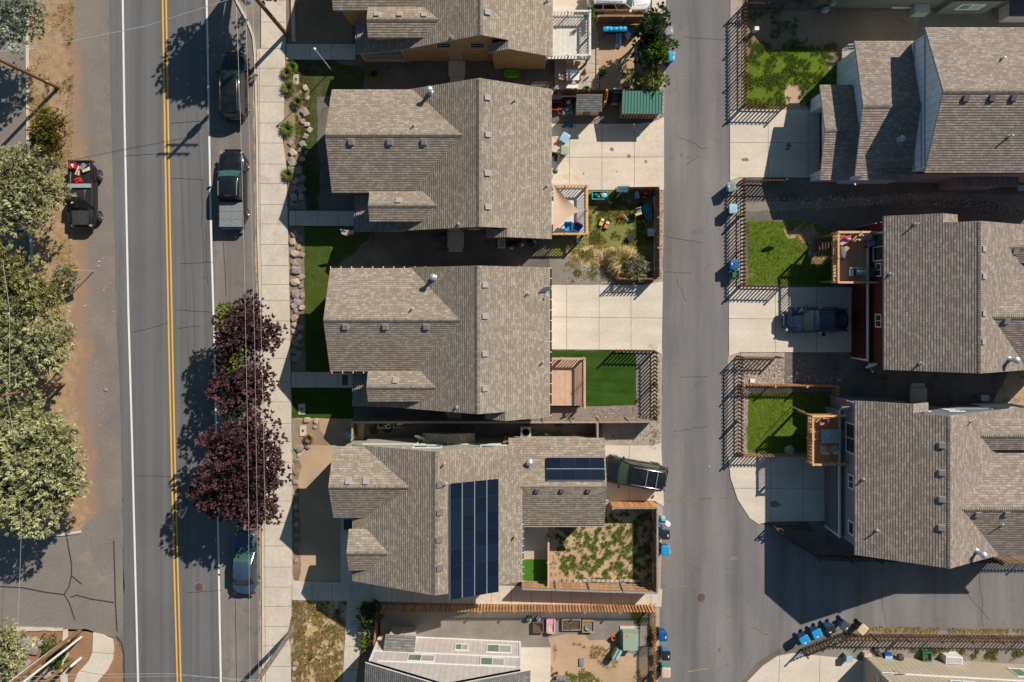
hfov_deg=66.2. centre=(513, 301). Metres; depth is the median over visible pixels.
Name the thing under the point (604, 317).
driveway
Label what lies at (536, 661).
back patio
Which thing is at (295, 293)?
boulder
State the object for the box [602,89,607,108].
kayak
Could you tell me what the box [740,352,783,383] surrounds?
gravel bed
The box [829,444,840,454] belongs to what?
dining chair
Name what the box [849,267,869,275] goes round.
gas grill
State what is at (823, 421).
dining chair
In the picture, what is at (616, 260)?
grass clump
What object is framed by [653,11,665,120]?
gravel margin
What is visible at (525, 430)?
air conditioner
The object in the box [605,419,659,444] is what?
river stones
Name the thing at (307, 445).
boulder
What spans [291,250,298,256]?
boulder
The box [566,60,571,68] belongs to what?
patio chair
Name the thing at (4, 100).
lamp post
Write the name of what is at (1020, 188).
wall unit
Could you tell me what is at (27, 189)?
juniper tree
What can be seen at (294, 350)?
boulder
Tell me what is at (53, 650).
utility pole
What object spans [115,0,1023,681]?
ground
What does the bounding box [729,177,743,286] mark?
gravel margin
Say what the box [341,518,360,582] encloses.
front patio
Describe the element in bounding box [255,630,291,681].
utility pole
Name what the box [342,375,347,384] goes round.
doormat
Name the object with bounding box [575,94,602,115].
garden shed
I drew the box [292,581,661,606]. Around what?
side walk
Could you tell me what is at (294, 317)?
boulder
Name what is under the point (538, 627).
raised bed
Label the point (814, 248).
dry grass
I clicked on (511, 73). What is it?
lime tub
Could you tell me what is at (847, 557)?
fence
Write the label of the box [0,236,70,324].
juniper tree
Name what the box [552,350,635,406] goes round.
back lawn
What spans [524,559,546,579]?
artificial turf
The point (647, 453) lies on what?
driveway
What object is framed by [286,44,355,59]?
front walk
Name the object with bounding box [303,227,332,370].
lawn grass
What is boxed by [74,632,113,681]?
sidewalk
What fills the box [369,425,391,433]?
bicycle
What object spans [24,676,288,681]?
overhead wire
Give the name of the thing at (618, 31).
play slide
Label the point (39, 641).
boulder
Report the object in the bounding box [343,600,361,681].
front walk
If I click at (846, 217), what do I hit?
back yard
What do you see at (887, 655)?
cooler
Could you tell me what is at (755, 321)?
driveway
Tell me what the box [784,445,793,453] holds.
round stone
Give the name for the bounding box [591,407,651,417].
river stones
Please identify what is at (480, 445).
window
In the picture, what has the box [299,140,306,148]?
boulder
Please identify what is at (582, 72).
patio chair
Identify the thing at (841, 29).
back yard
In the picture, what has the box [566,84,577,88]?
patio bench
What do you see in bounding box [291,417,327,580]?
planting bed
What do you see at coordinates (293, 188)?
boulder
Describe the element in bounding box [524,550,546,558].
paved path
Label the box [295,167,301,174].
boulder
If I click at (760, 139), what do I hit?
driveway
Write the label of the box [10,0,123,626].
road shoulder
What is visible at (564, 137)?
wheeled cart
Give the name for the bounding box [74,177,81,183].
fuel can
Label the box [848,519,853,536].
window
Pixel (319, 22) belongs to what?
planting bed
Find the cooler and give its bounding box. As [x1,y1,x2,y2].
[883,652,892,658]
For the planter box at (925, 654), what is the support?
on the gravel margin at (854, 649)
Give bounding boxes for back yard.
[548,502,652,586]
[548,634,651,681]
[550,190,652,283]
[595,22,653,89]
[742,9,919,109]
[742,182,1023,227]
[784,352,1007,403]
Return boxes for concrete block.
[579,658,583,665]
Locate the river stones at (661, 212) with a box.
[656,190,663,281]
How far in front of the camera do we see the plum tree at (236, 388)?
55.03 m
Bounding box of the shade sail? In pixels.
[553,184,585,231]
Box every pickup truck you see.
[65,160,102,228]
[214,149,248,228]
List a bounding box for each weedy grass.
[34,5,74,169]
[290,63,310,193]
[291,601,343,681]
[564,249,597,282]
[598,67,642,88]
[631,603,655,647]
[747,10,809,51]
[910,648,1023,661]
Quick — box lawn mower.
[557,105,573,116]
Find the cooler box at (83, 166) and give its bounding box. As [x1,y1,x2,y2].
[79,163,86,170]
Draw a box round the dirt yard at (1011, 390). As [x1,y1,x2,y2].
[993,370,1023,407]
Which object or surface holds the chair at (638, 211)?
on the back yard at (558, 246)
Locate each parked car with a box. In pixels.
[215,52,249,121]
[228,530,259,593]
[586,0,651,14]
[605,454,668,491]
[782,304,847,335]
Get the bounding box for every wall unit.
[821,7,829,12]
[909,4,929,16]
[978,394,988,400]
[1014,185,1023,190]
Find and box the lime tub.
[504,70,518,77]
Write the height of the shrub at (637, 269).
2.219 m
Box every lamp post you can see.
[1,99,34,111]
[313,47,331,70]
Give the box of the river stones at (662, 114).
[655,86,663,119]
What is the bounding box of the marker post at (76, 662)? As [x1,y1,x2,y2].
[70,657,81,667]
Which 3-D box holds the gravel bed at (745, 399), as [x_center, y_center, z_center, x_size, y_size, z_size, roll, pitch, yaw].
[17.628,9.032,59.996,1.003,0.001,5.438,0,90,0]
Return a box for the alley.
[658,0,1023,681]
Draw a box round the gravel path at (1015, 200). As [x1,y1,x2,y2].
[744,192,1023,211]
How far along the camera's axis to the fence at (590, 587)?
59.00 m
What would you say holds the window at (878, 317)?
in the house at (945, 293)
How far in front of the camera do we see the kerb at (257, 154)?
59.88 m
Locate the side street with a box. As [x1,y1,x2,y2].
[0,500,123,637]
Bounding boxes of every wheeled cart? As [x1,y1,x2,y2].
[559,132,569,143]
[560,145,568,155]
[656,627,667,640]
[658,515,665,527]
[658,527,669,539]
[658,542,669,555]
[658,662,670,677]
[659,646,669,660]
[663,25,673,38]
[664,51,675,63]
[725,181,736,191]
[727,204,737,213]
[728,260,738,268]
[731,270,738,277]
[794,629,810,645]
[807,623,822,639]
[820,619,835,634]
[834,615,850,631]
[851,618,868,635]
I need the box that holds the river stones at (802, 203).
[768,192,1019,213]
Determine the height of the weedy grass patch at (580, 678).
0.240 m
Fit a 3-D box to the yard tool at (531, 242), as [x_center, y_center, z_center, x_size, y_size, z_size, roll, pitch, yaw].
[1.402,-4.476,59.559,0.622,0.743,0.780,-25,90,0]
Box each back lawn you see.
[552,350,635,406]
[743,46,835,107]
[746,391,830,452]
[747,220,841,285]
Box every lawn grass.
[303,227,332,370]
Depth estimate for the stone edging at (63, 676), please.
59.90 m
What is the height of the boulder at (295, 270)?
0.326 m
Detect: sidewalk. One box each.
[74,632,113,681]
[257,0,291,681]
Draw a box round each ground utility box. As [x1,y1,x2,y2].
[291,100,297,109]
[293,74,298,83]
[298,404,304,413]
[300,425,305,435]
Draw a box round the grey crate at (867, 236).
[863,234,871,239]
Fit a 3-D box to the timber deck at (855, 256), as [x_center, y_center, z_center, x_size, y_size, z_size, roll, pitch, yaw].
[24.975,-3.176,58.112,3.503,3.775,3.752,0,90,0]
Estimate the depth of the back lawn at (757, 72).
59.99 m
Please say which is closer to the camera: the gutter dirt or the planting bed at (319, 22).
the gutter dirt
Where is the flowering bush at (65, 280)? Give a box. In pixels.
[52,262,79,288]
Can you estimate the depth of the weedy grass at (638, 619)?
59.91 m
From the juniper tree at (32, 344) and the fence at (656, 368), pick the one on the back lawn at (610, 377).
the fence at (656, 368)
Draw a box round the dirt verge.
[0,0,90,533]
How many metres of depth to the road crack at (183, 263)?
59.97 m
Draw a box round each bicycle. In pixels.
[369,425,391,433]
[554,415,574,426]
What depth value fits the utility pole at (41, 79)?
56.33 m
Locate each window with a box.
[406,653,435,661]
[412,445,442,447]
[436,42,451,47]
[454,643,468,650]
[469,42,484,47]
[470,53,480,55]
[480,445,504,447]
[480,656,504,665]
[486,643,511,652]
[846,421,853,454]
[848,473,853,490]
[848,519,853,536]
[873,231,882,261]
[875,263,881,276]
[875,314,881,327]
[941,409,964,411]
[949,680,974,681]
[954,4,986,9]
[1006,667,1023,676]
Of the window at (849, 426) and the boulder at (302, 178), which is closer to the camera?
the window at (849, 426)
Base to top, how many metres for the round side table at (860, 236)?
0.561 m
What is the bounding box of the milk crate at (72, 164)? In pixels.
[69,161,76,168]
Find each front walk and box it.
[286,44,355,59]
[289,211,353,225]
[291,372,351,387]
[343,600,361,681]
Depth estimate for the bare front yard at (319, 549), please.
60.00 m
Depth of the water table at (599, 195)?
59.47 m
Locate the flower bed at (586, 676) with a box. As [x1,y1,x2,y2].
[572,673,599,681]
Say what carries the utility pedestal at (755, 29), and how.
on the back yard at (841, 29)
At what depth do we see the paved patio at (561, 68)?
59.94 m
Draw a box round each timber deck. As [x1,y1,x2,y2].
[546,10,590,64]
[552,185,587,235]
[552,357,585,407]
[796,410,848,465]
[819,231,878,282]
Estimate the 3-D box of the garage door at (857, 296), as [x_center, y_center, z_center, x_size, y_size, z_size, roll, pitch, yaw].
[25.815,1.580,58.825,0.090,2.250,4.900,0,90,0]
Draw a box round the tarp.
[616,184,629,191]
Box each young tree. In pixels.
[628,1,671,70]
[637,63,672,94]
[641,34,679,67]
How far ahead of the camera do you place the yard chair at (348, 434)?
59.56 m
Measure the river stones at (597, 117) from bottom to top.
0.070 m
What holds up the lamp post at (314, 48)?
on the front lawn at (322, 78)
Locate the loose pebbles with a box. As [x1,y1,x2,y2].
[36,3,113,514]
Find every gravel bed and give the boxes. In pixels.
[548,254,615,284]
[551,353,649,417]
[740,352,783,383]
[742,387,750,453]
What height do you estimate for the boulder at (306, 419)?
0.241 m
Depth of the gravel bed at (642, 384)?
60.00 m
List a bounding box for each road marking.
[122,0,138,681]
[162,0,181,681]
[206,0,221,681]
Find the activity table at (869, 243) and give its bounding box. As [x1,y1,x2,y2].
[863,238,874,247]
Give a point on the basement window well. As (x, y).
(347, 524)
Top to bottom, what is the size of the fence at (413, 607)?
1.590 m
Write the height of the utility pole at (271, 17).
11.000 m
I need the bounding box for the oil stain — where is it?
[770,501,780,506]
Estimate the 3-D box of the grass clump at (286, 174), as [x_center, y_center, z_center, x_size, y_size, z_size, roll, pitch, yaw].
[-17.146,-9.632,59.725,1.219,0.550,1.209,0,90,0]
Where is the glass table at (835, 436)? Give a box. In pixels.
[818,429,840,442]
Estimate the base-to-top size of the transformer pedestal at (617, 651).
0.975 m
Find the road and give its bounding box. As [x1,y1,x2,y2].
[109,0,221,681]
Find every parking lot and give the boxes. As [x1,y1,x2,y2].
[0,0,25,155]
[0,213,30,397]
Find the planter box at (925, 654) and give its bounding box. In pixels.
[919,649,931,660]
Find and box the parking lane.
[208,0,261,681]
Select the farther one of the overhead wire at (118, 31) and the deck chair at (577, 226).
the deck chair at (577, 226)
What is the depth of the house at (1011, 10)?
58.91 m
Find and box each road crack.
[0,538,124,681]
[127,120,215,592]
[223,242,236,681]
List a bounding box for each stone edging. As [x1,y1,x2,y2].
[11,627,62,630]
[60,629,68,681]
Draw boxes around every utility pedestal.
[752,26,758,32]
[843,652,852,662]
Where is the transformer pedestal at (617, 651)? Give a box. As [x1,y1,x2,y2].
[611,645,622,660]
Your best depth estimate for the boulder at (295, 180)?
59.81 m
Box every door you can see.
[447,228,461,230]
[448,51,462,59]
[582,112,590,115]
[824,463,836,530]
[851,290,864,355]
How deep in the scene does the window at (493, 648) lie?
58.60 m
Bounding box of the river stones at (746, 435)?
[740,391,749,452]
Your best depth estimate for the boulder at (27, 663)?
59.67 m
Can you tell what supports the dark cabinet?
on the ground at (409, 248)
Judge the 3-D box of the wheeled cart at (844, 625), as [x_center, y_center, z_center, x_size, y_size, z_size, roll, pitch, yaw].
[24.858,24.354,59.437,0.700,1.120,0.750,35,90,0]
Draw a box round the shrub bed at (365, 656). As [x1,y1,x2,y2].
[356,601,379,681]
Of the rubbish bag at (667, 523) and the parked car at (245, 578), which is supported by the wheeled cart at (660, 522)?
the rubbish bag at (667, 523)
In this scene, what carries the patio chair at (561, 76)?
on the ground at (409, 248)
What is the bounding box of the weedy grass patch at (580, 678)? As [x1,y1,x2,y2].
[565,671,602,681]
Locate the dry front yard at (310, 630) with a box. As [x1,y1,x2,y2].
[290,600,346,681]
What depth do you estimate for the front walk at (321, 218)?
59.90 m
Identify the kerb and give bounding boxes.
[25,2,28,149]
[28,221,33,317]
[33,530,80,535]
[235,0,263,681]
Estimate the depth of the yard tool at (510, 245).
59.50 m
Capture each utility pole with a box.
[0,58,60,88]
[2,382,65,396]
[10,629,81,681]
[43,658,74,681]
[241,0,288,36]
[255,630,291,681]
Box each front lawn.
[291,388,353,418]
[294,60,364,210]
[304,226,369,371]
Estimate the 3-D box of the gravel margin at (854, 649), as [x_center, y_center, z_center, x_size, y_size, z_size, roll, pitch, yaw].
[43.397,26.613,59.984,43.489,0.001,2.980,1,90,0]
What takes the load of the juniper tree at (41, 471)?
on the dirt verge
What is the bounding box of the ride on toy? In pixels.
[562,122,572,127]
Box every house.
[323,266,551,420]
[325,78,551,251]
[328,430,606,599]
[332,0,552,81]
[364,626,530,681]
[810,0,1023,21]
[810,27,1023,189]
[824,383,1023,567]
[851,213,1023,372]
[862,656,1023,681]
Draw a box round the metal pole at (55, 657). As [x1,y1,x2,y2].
[22,636,81,681]
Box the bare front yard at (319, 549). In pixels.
[292,418,363,580]
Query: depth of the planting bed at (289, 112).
60.00 m
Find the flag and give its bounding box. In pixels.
[340,229,353,235]
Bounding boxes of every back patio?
[515,647,550,681]
[524,527,547,549]
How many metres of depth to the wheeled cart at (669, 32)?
58.89 m
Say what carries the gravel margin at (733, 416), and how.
on the ground at (409, 248)
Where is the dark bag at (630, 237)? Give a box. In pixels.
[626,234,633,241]
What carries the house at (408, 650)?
on the ground at (409, 248)
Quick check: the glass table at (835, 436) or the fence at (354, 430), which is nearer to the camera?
the glass table at (835, 436)
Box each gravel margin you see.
[602,350,662,446]
[650,607,659,681]
[652,190,663,282]
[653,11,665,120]
[655,503,662,588]
[727,352,740,455]
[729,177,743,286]
[730,0,743,109]
[798,629,1023,663]
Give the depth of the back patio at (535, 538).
59.91 m
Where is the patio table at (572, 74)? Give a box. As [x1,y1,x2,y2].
[567,69,578,80]
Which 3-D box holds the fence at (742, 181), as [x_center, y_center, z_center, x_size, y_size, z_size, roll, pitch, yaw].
[18.796,-5.109,59.205,3.315,1.590,8.203,0,90,0]
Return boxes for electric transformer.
[620,626,646,650]
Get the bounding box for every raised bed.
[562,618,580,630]
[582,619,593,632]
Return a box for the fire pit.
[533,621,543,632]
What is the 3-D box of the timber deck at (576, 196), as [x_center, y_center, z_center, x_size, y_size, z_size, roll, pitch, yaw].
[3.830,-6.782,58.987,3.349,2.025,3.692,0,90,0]
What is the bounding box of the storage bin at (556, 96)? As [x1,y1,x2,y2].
[552,91,561,99]
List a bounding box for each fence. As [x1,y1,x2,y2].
[351,417,658,422]
[351,422,357,440]
[373,604,656,681]
[522,501,657,593]
[546,533,548,586]
[553,35,659,97]
[594,423,598,437]
[595,15,642,25]
[613,186,659,278]
[614,349,657,420]
[617,277,656,279]
[736,355,783,457]
[738,178,788,287]
[739,0,788,109]
[740,383,839,397]
[740,453,806,458]
[770,523,1002,565]
[800,633,1023,658]
[992,557,1023,565]
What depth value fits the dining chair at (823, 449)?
56.95 m
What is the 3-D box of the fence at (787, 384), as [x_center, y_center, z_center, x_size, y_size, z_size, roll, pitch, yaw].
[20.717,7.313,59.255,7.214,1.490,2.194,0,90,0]
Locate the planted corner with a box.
[0,629,122,681]
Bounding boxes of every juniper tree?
[0,0,48,54]
[0,141,76,240]
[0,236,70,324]
[0,303,76,395]
[0,380,92,540]
[0,615,38,681]
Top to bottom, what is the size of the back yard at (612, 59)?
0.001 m
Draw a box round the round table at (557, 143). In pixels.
[552,136,563,151]
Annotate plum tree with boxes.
[185,405,291,530]
[204,350,279,419]
[210,289,287,372]
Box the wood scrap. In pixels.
[862,651,871,656]
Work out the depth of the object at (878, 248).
56.26 m
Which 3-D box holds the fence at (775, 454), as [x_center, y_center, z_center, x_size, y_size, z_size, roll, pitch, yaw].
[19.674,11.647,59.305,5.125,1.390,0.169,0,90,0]
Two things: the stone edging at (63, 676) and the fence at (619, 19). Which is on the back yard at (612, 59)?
the fence at (619, 19)
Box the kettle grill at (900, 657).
[895,652,903,660]
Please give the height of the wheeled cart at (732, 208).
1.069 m
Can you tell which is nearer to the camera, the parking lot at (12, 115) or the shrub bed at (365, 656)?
the parking lot at (12, 115)
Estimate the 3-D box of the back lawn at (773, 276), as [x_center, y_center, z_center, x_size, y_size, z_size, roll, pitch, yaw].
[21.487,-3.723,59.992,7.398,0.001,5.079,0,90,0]
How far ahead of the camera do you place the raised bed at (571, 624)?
59.80 m
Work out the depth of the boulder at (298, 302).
59.79 m
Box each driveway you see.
[552,117,663,189]
[552,282,662,353]
[553,0,665,17]
[605,443,663,505]
[728,457,823,523]
[729,287,851,355]
[730,110,818,180]
[747,653,862,681]
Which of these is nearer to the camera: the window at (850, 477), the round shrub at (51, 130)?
the window at (850, 477)
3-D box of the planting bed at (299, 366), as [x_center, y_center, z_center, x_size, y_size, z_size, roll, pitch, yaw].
[-16.522,-0.204,59.996,1.451,0.001,11.296,0,90,0]
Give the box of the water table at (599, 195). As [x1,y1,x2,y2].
[592,191,607,199]
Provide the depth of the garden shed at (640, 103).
57.87 m
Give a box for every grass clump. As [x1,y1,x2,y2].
[278,118,294,136]
[279,66,293,79]
[279,79,297,97]
[281,168,294,182]
[285,60,298,72]
[290,95,302,107]
[303,433,314,443]
[364,64,381,80]
[602,245,627,274]
[605,245,638,278]
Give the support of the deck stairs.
attached to the timber deck at (855, 256)
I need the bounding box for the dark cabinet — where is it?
[611,92,618,104]
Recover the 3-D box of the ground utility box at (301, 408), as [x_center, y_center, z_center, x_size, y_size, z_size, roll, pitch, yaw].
[-16.174,8.217,59.950,0.500,0.100,0.800,0,90,0]
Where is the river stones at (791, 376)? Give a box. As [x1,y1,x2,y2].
[785,375,841,382]
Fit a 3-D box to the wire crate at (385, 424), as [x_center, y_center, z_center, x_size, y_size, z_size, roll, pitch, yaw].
[-9.826,9.348,59.740,0.940,0.520,0.540,0,90,0]
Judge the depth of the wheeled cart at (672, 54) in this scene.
58.89 m
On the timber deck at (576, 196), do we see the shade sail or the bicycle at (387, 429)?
the shade sail
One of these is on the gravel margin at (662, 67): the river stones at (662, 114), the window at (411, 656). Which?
the river stones at (662, 114)
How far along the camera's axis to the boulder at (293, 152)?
59.77 m
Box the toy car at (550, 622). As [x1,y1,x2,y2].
[546,618,555,633]
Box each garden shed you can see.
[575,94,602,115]
[620,91,662,118]
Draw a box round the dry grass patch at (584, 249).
[566,244,622,280]
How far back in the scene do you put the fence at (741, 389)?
58.72 m
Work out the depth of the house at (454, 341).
54.64 m
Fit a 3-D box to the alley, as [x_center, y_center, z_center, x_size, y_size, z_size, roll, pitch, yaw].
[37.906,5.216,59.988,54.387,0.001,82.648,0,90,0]
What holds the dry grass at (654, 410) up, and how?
on the gravel margin at (609, 430)
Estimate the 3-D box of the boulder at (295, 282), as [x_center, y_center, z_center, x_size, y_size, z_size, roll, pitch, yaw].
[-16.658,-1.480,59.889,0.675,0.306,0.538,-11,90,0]
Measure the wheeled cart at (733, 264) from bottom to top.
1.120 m
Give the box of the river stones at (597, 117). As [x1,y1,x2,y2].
[592,115,604,123]
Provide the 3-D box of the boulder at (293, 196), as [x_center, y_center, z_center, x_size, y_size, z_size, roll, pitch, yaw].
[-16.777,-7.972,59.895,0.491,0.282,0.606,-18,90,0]
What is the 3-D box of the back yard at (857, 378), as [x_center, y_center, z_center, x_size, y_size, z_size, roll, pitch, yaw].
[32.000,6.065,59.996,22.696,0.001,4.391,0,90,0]
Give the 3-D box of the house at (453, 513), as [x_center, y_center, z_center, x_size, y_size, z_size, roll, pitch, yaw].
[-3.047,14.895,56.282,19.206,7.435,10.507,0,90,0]
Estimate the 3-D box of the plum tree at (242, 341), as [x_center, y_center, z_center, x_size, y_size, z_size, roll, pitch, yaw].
[-18.788,2.097,56.501,5.648,7.017,6.115,0,90,0]
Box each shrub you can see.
[25,106,67,156]
[39,632,69,671]
[355,599,383,627]
[357,624,376,638]
[358,637,371,650]
[622,252,653,281]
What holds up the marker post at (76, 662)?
on the planted corner
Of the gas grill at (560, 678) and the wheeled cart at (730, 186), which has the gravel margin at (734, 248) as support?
the wheeled cart at (730, 186)
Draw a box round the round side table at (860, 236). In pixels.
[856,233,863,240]
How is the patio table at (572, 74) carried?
on the paved patio at (561, 68)
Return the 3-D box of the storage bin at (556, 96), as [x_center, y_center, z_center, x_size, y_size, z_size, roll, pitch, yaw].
[3.261,-15.627,59.660,0.840,0.680,0.590,0,90,0]
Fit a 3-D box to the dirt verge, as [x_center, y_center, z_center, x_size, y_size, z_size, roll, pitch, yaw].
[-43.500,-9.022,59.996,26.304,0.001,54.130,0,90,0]
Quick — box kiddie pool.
[643,204,652,220]
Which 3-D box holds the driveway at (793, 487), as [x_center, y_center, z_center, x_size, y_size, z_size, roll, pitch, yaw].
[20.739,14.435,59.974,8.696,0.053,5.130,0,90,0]
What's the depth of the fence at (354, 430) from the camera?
58.74 m
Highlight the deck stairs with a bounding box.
[814,238,831,250]
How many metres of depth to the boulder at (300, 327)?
59.81 m
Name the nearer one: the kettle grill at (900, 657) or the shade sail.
the shade sail
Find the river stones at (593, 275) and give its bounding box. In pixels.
[570,262,614,283]
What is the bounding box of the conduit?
[9,637,67,681]
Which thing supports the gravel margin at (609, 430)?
on the ground at (409, 248)
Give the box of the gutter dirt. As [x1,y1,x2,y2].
[252,55,261,681]
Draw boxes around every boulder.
[17,659,30,669]
[18,636,32,651]
[27,644,39,654]
[37,637,46,646]
[42,671,52,678]
[48,666,57,672]
[287,156,296,166]
[288,149,297,156]
[289,238,295,245]
[290,185,297,191]
[290,193,297,200]
[290,278,299,285]
[290,314,298,320]
[290,347,298,354]
[291,177,299,184]
[291,230,298,238]
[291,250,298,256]
[291,259,297,265]
[291,266,300,274]
[291,355,299,361]
[292,289,298,298]
[292,339,299,346]
[293,298,301,305]
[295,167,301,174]
[296,185,305,192]
[296,334,302,340]
[296,444,304,451]
[297,274,304,279]
[297,325,303,329]
[298,193,303,199]
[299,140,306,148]
[299,175,305,182]
[301,107,309,116]
[303,417,309,422]
[304,443,310,448]
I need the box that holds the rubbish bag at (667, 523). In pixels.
[664,520,670,527]
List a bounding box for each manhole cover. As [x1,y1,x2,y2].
[194,582,203,591]
[696,592,705,602]
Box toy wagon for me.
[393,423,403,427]
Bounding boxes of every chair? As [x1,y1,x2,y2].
[343,431,350,438]
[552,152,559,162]
[559,72,564,80]
[564,221,571,230]
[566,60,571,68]
[572,221,582,232]
[573,60,580,68]
[579,68,586,76]
[633,207,641,215]
[810,431,819,439]
[817,418,828,424]
[819,445,829,454]
[827,417,838,423]
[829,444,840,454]
[840,247,845,258]
[869,268,876,276]
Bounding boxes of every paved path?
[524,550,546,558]
[591,24,596,56]
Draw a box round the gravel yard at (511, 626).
[375,605,650,681]
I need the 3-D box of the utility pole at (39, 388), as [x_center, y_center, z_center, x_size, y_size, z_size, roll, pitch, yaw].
[-34.348,6.304,56.400,0.260,7.200,0.254,0,90,0]
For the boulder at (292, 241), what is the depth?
59.80 m
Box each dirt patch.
[783,224,830,267]
[784,83,808,109]
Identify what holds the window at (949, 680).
in the house at (876, 669)
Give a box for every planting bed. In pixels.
[283,60,309,209]
[286,0,351,43]
[288,225,305,371]
[290,600,303,681]
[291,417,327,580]
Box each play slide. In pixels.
[602,26,626,47]
[836,234,850,245]
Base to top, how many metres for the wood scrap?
0.500 m
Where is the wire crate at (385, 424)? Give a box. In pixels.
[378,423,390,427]
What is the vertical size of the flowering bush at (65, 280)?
1.605 m
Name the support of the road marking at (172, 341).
on the road
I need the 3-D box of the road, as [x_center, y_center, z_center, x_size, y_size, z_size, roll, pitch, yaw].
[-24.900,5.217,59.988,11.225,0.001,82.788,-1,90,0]
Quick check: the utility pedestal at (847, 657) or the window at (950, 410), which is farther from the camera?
the utility pedestal at (847, 657)
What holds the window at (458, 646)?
in the house at (408, 650)
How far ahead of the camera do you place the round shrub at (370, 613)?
58.60 m
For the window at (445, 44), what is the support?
in the house at (500, 34)
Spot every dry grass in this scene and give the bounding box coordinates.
[28,0,74,275]
[553,641,648,681]
[568,237,652,282]
[649,344,660,449]
[782,221,830,266]
[851,626,1023,635]
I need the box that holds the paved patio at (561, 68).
[555,57,596,91]
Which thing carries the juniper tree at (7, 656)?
on the planted corner
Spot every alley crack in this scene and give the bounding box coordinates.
[662,498,767,634]
[664,37,986,626]
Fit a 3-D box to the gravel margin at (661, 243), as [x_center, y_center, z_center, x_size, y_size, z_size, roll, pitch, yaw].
[11.057,-5.035,59.992,0.925,0.001,7.421,0,90,0]
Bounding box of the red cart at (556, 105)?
[552,102,561,110]
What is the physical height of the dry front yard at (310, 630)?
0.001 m
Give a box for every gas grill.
[552,675,570,681]
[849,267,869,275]
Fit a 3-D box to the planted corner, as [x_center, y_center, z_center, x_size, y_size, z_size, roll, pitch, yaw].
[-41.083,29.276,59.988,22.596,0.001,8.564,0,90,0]
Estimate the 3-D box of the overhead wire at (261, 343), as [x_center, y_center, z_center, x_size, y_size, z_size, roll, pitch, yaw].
[-16.632,2.449,51.700,0.211,0.617,48.861,-1,90,0]
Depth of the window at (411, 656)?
56.54 m
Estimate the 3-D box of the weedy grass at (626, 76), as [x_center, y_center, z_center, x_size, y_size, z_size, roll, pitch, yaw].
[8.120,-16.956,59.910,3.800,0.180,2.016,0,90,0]
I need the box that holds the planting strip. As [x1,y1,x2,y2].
[239,0,260,49]
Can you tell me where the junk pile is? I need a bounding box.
[872,647,883,657]
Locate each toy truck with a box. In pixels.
[598,218,604,225]
[603,221,609,228]
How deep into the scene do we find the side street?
59.99 m
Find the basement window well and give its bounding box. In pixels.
[343,518,351,530]
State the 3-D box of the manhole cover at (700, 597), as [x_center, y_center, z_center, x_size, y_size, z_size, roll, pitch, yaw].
[14.304,22.609,59.981,0.800,0.038,0.800,0,90,0]
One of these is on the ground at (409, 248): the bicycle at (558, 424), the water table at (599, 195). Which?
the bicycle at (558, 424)
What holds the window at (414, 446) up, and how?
in the house at (453, 513)
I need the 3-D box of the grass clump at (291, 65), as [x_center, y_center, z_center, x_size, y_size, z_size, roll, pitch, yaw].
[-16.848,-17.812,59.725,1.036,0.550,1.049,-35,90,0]
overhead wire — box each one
[2,0,226,50]
[3,265,9,390]
[6,395,21,646]
[9,673,254,681]
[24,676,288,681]
[236,7,249,637]
[246,31,258,659]
[253,20,269,673]
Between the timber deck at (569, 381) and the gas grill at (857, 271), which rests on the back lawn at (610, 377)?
the timber deck at (569, 381)
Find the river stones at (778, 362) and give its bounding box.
[744,359,784,382]
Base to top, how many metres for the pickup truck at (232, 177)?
1.891 m
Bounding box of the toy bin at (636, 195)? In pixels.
[633,190,639,200]
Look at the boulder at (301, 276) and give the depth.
59.81 m
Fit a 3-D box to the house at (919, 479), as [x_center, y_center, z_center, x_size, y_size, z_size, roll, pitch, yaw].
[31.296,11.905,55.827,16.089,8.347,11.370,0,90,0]
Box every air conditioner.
[520,425,530,436]
[940,651,962,663]
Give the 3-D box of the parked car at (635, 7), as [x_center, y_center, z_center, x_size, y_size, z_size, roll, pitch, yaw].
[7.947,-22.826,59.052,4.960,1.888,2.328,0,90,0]
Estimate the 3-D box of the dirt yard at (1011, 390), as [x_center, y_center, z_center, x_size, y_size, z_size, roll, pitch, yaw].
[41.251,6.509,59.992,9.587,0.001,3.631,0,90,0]
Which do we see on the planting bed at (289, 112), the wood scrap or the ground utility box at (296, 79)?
the ground utility box at (296, 79)

